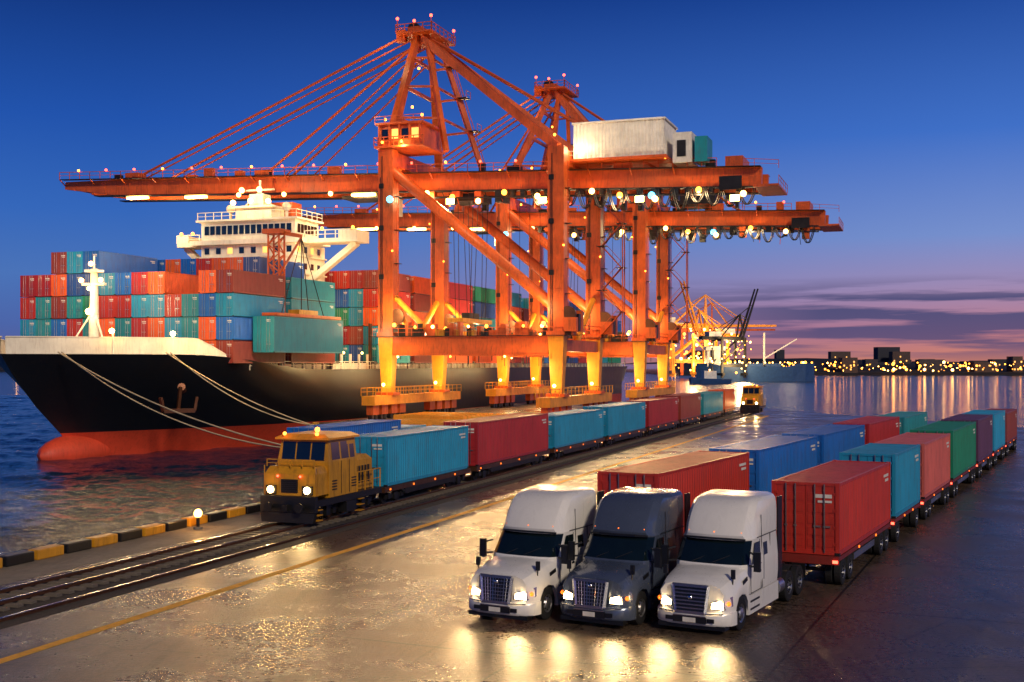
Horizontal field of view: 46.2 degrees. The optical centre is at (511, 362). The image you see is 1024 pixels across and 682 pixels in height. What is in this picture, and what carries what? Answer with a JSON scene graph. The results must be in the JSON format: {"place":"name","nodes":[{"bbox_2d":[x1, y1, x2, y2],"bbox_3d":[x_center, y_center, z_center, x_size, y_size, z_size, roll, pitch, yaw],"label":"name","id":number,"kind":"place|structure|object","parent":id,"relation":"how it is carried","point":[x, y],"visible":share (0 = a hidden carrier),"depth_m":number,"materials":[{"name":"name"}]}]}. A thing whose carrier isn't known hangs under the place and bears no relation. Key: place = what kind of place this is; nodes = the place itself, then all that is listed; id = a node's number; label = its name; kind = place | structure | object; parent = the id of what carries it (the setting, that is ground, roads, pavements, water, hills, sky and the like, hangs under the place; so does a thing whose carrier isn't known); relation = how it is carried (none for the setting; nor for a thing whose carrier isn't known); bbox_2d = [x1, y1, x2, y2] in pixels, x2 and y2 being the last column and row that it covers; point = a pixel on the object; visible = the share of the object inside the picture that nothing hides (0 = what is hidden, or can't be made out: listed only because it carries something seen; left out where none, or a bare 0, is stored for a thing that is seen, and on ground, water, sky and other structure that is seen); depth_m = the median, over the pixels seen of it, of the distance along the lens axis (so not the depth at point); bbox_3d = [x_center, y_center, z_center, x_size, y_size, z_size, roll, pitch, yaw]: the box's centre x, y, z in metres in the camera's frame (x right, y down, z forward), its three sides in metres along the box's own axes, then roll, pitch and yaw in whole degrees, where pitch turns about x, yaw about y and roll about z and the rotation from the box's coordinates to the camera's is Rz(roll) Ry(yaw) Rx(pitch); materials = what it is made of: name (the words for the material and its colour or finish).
{"place":"outdoors","nodes":[
{"label":"outdoors","id":0,"kind":"place"},
{"bbox_2d":[0,488,403,585],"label":"quay pavement","id":1,"kind":"structure","parent":0,"point":[30,570],"depth_m":51.45,"materials":[{"name":"concrete"}]},
{"bbox_2d":[0,502,259,567],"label":"quay kerb","id":2,"kind":"structure","parent":1,"relation":"on","point":[33,554],"depth_m":53.57,"materials":[{"name":"yellow paint"}]},
{"bbox_2d":[193,509,202,529],"bbox_3d":[-15.115,7.520,57.770,0.440,0.960,0.418,0,0,19],"label":"quay marker lamp","id":3,"kind":"object","parent":1,"relation":"on","point":[197,513],"visible":1,"depth_m":57.69,"materials":[{"name":"glass"}]},
{"bbox_2d":[0,401,1023,681],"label":"ground","id":4,"kind":"structure","parent":0,"point":[936,595],"depth_m":37.14,"materials":[{"name":"concrete"}]},
{"bbox_2d":[287,419,400,433],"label":"parked container","id":5,"kind":"object","parent":4,"relation":"on","point":[368,426],"visible":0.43,"depth_m":82.37,"materials":[{"name":"blue metal"}]},
{"bbox_2d":[0,410,756,629],"bbox_3d":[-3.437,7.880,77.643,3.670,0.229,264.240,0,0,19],"label":"railway track","id":6,"kind":"structure","parent":4,"relation":"on","point":[31,592],"depth_m":51.75,"materials":[{"name":"grey metal"}]},
{"bbox_2d":[260,427,381,523],"bbox_3d":[-9.706,5.545,61.403,3.020,4.590,7.960,0,0,19],"label":"shunting locomotive","id":7,"kind":"object","parent":6,"relation":"on","point":[309,475],"visible":1,"depth_m":59.34,"materials":[{"name":"metal"}]},
{"bbox_2d":[354,425,470,503],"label":"container wagon","id":8,"kind":"object","parent":6,"relation":"on","point":[408,460],"visible":0.75,"depth_m":69.84,"materials":[{"name":"metal"}]},
{"bbox_2d":[443,412,549,479],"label":"container wagon","id":9,"kind":"object","parent":6,"relation":"on","point":[498,442],"visible":0.77,"depth_m":84.19,"materials":[{"name":"metal"}]},
{"bbox_2d":[548,409,604,460],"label":"container wagon","id":10,"kind":"object","parent":6,"relation":"on","point":[573,430],"visible":0.79,"depth_m":100.74,"materials":[{"name":"metal"}]},
{"bbox_2d":[583,402,645,446],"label":"container wagon","id":11,"kind":"object","parent":6,"relation":"on","point":[624,420],"visible":0.74,"depth_m":116.21,"materials":[{"name":"metal"}]},
{"bbox_2d":[626,397,678,435],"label":"container wagon","id":12,"kind":"object","parent":6,"relation":"on","point":[661,413],"visible":0.8,"depth_m":132.17,"materials":[{"name":"metal"}]},
{"bbox_2d":[661,393,700,427],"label":"container wagon","id":13,"kind":"object","parent":6,"relation":"on","point":[689,407],"visible":0.68,"depth_m":147.56,"materials":[{"name":"metal"}]},
{"bbox_2d":[696,391,723,421],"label":"container wagon","id":14,"kind":"object","parent":6,"relation":"on","point":[711,404],"visible":0.66,"depth_m":163.03,"materials":[{"name":"metal"}]},
{"bbox_2d":[708,389,734,416],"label":"container wagon","id":15,"kind":"object","parent":6,"relation":"on","point":[728,401],"visible":0.59,"depth_m":176.14,"materials":[{"name":"metal"}]},
{"bbox_2d":[740,384,765,413],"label":"shunting locomotive","id":16,"kind":"object","parent":6,"relation":"on","point":[751,398],"visible":1,"depth_m":184.85,"materials":[{"name":"metal"}]},
{"bbox_2d":[0,416,766,663],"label":"yellow lane marking","id":17,"kind":"object","parent":4,"relation":"on","point":[65,640],"visible":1,"depth_m":44.10,"materials":[{"name":"yellow paint"}]},
{"bbox_2d":[401,424,425,428],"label":"parked container","id":18,"kind":"object","parent":4,"relation":"on","point":[404,426],"visible":0.09,"depth_m":98.98,"materials":[{"name":"metal"}]},
{"bbox_2d":[59,14,787,419],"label":"ship to shore crane","id":19,"kind":"object","parent":4,"relation":"on","point":[595,164],"visible":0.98,"depth_m":172.11,"materials":[{"name":"paint"}]},
{"bbox_2d":[397,419,460,425],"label":"hatch cover","id":20,"kind":"object","parent":4,"relation":"on","point":[428,422],"visible":0.21,"depth_m":144.04,"materials":[{"name":"orange metal"}]},
{"bbox_2d":[393,412,492,419],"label":"hatch cover","id":21,"kind":"object","parent":4,"relation":"on","point":[443,415],"visible":0.61,"depth_m":162.20,"materials":[{"name":"orange metal"}]},
{"bbox_2d":[471,414,503,417],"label":"hatch cover","id":22,"kind":"object","parent":4,"relation":"on","point":[486,415],"visible":0.13,"depth_m":160.46,"materials":[{"name":"orange metal"}]},
{"bbox_2d":[468,484,603,620],"bbox_3d":[1.481,6.104,40.474,3.168,3.792,8.379,0,0,29],"label":"semi truck","id":23,"kind":"object","parent":4,"relation":"on","point":[522,573],"visible":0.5,"depth_m":38.30,"materials":[{"name":"white paint"}]},
{"bbox_2d":[302,74,842,407],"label":"ship to shore crane","id":24,"kind":"object","parent":4,"relation":"on","point":[659,330],"visible":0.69,"depth_m":218.18,"materials":[{"name":"paint"}]},
{"bbox_2d":[560,487,689,625],"bbox_3d":[4.331,6.104,39.774,3.168,3.792,8.379,0,0,29],"label":"semi truck","id":25,"kind":"object","parent":4,"relation":"on","point":[616,576],"visible":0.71,"depth_m":37.65,"materials":[{"name":"grey metal"}]},
{"bbox_2d":[597,450,748,528],"bbox_3d":[7.127,6.062,50.726,2.500,3.875,12.510,0,0,27],"label":"container trailer","id":26,"kind":"object","parent":4,"relation":"on","point":[694,474],"visible":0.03,"depth_m":49.12,"materials":[{"name":"metal"}]},
{"bbox_2d":[658,489,805,631],"bbox_3d":[7.231,6.104,38.974,3.168,3.792,8.379,0,0,29],"label":"semi truck","id":27,"kind":"object","parent":4,"relation":"on","point":[731,570],"visible":1,"depth_m":37.04,"materials":[{"name":"white paint"}]},
{"bbox_2d":[709,435,817,492],"bbox_3d":[13.413,6.062,63.011,2.500,3.875,12.510,0,0,27],"label":"container trailer","id":28,"kind":"object","parent":4,"relation":"on","point":[773,457],"visible":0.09,"depth_m":60.86,"materials":[{"name":"metal"}]},
{"bbox_2d":[782,424,864,464],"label":"container trailer","id":29,"kind":"object","parent":4,"relation":"on","point":[833,440],"visible":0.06,"depth_m":73.06,"materials":[{"name":"metal"}]},
{"bbox_2d":[771,460,890,584],"bbox_3d":[12.917,6.138,47.825,2.500,3.725,10.710,0,0,27],"label":"container trailer","id":30,"kind":"object","parent":4,"relation":"on","point":[836,514],"visible":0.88,"depth_m":43.67,"materials":[{"name":"metal"}]},
{"bbox_2d":[833,416,899,444],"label":"container trailer","id":31,"kind":"object","parent":4,"relation":"on","point":[878,428],"visible":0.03,"depth_m":86.24,"materials":[{"name":"metal"}]},
{"bbox_2d":[839,443,920,541],"bbox_3d":[17.472,6.013,56.727,2.500,3.975,7.510,0,0,27],"label":"container trailer","id":32,"kind":"object","parent":4,"relation":"on","point":[904,459],"visible":0.4,"depth_m":55.29,"materials":[{"name":"metal"}]},
{"bbox_2d":[879,411,926,434],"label":"container trailer","id":33,"kind":"object","parent":4,"relation":"on","point":[908,420],"visible":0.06,"depth_m":98.74,"materials":[{"name":"metal"}]},
{"bbox_2d":[875,432,949,519],"bbox_3d":[22.027,6.037,65.629,2.500,3.925,10.310,0,0,27],"label":"container trailer","id":34,"kind":"object","parent":4,"relation":"on","point":[934,467],"visible":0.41,"depth_m":64.28,"materials":[{"name":"metal"}]},
{"bbox_2d":[910,421,975,497],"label":"container trailer","id":35,"kind":"object","parent":4,"relation":"on","point":[962,451],"visible":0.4,"depth_m":74.97,"materials":[{"name":"metal"}]},
{"bbox_2d":[941,414,992,477],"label":"container trailer","id":36,"kind":"object","parent":4,"relation":"on","point":[984,439],"visible":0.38,"depth_m":86.62,"materials":[{"name":"metal"}]},
{"bbox_2d":[963,410,1004,465],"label":"container trailer","id":37,"kind":"object","parent":4,"relation":"on","point":[998,434],"visible":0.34,"depth_m":96.79,"materials":[{"name":"metal"}]},
{"bbox_2d":[986,408,1016,455],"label":"container trailer","id":38,"kind":"object","parent":4,"relation":"on","point":[1010,429],"visible":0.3,"depth_m":106.93,"materials":[{"name":"metal"}]},
{"bbox_2d":[0,364,1023,554],"bbox_3d":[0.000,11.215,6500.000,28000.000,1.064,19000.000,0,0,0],"label":"water","id":39,"kind":"structure","parent":0,"point":[45,503],"depth_m":133.26,"materials":[{"name":"blue liquid"}]},
{"bbox_2d":[0,180,627,460],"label":"container ship","id":40,"kind":"object","parent":39,"relation":"on","point":[258,301],"visible":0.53,"depth_m":153.65,"materials":[{"name":"black paint"}]},
{"bbox_2d":[689,362,731,383],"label":"harbour tug","id":41,"kind":"object","parent":39,"relation":"on","point":[709,377],"visible":0.98,"depth_m":639.40,"materials":[{"name":"paint"}]},
{"bbox_2d":[696,333,813,380],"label":"cargo ship","id":42,"kind":"object","parent":39,"relation":"on","point":[772,371],"visible":0.93,"depth_m":735.46,"materials":[{"name":"paint"}]},
{"bbox_2d":[0,358,1023,374],"bbox_3d":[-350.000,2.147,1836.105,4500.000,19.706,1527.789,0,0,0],"label":"distant shore","id":43,"kind":"structure","parent":0,"point":[820,367],"depth_m":1114.45,"materials":[{"name":"black"}]},
{"bbox_2d":[680,281,738,376],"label":"ship to shore crane","id":44,"kind":"object","parent":43,"relation":"on","point":[729,332],"visible":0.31,"depth_m":766.61,"materials":[{"name":"yellow paint"}]},
{"bbox_2d":[669,294,776,376],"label":"ship to shore crane","id":45,"kind":"object","parent":43,"relation":"on","point":[673,353],"visible":0.58,"depth_m":788.46,"materials":[{"name":"yellow paint"}]},
{"bbox_2d":[675,302,774,374],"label":"ship to shore crane","id":46,"kind":"object","parent":43,"relation":"on","point":[683,330],"visible":0.24,"depth_m":887.42,"materials":[{"name":"paint"}]},
{"bbox_2d":[699,288,758,377],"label":"ship to shore crane","id":47,"kind":"object","parent":43,"relation":"on","point":[712,336],"visible":0.95,"depth_m":731.39,"materials":[{"name":"metal"}]},
{"bbox_2d":[687,347,1023,372],"bbox_3d":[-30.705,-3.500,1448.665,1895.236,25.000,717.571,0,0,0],"label":"distant city buildings","id":48,"kind":"structure","parent":43,"relation":"on","point":[889,354],"depth_m":1137.60,"materials":[{"name":"black"}]},
{"bbox_2d":[729,361,1020,371],"bbox_3d":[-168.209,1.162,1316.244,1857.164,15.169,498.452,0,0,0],"label":"distant city lamps","id":49,"kind":"object","parent":43,"relation":"on","point":[906,369],"visible":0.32,"depth_m":1074.11,"materials":[{"name":"yellow"}]},
{"bbox_2d":[0,0,1023,363],"label":"sky","id":50,"kind":"structure","parent":0,"point":[905,118],"materials":[{"name":"blue"}]},
{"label":"mooring bollard","id":51,"kind":"object","parent":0,"visible":0},
{"bbox_2d":[58,352,280,445],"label":"mooring line","id":52,"kind":"object","parent":51,"relation":"attached to","point":[168,408],"visible":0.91,"depth_m":116.35,"materials":[{"name":"fabric"}]},
{"bbox_2d":[61,352,279,447],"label":"mooring line","id":53,"kind":"object","parent":51,"relation":"attached to","point":[173,418],"visible":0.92,"depth_m":116.27,"materials":[{"name":"fabric"}]},
{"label":"mooring bollard","id":54,"kind":"object","parent":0,"visible":0},
{"bbox_2d":[166,352,312,424],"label":"mooring line","id":55,"kind":"object","parent":54,"relation":"attached to","point":[234,392],"visible":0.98,"depth_m":138.56,"materials":[{"name":"fabric"}]},
{"bbox_2d":[170,352,308,424],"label":"mooring line","id":56,"kind":"object","parent":54,"relation":"attached to","point":[237,399],"visible":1,"depth_m":138.84,"materials":[{"name":"fabric"}]}
]}

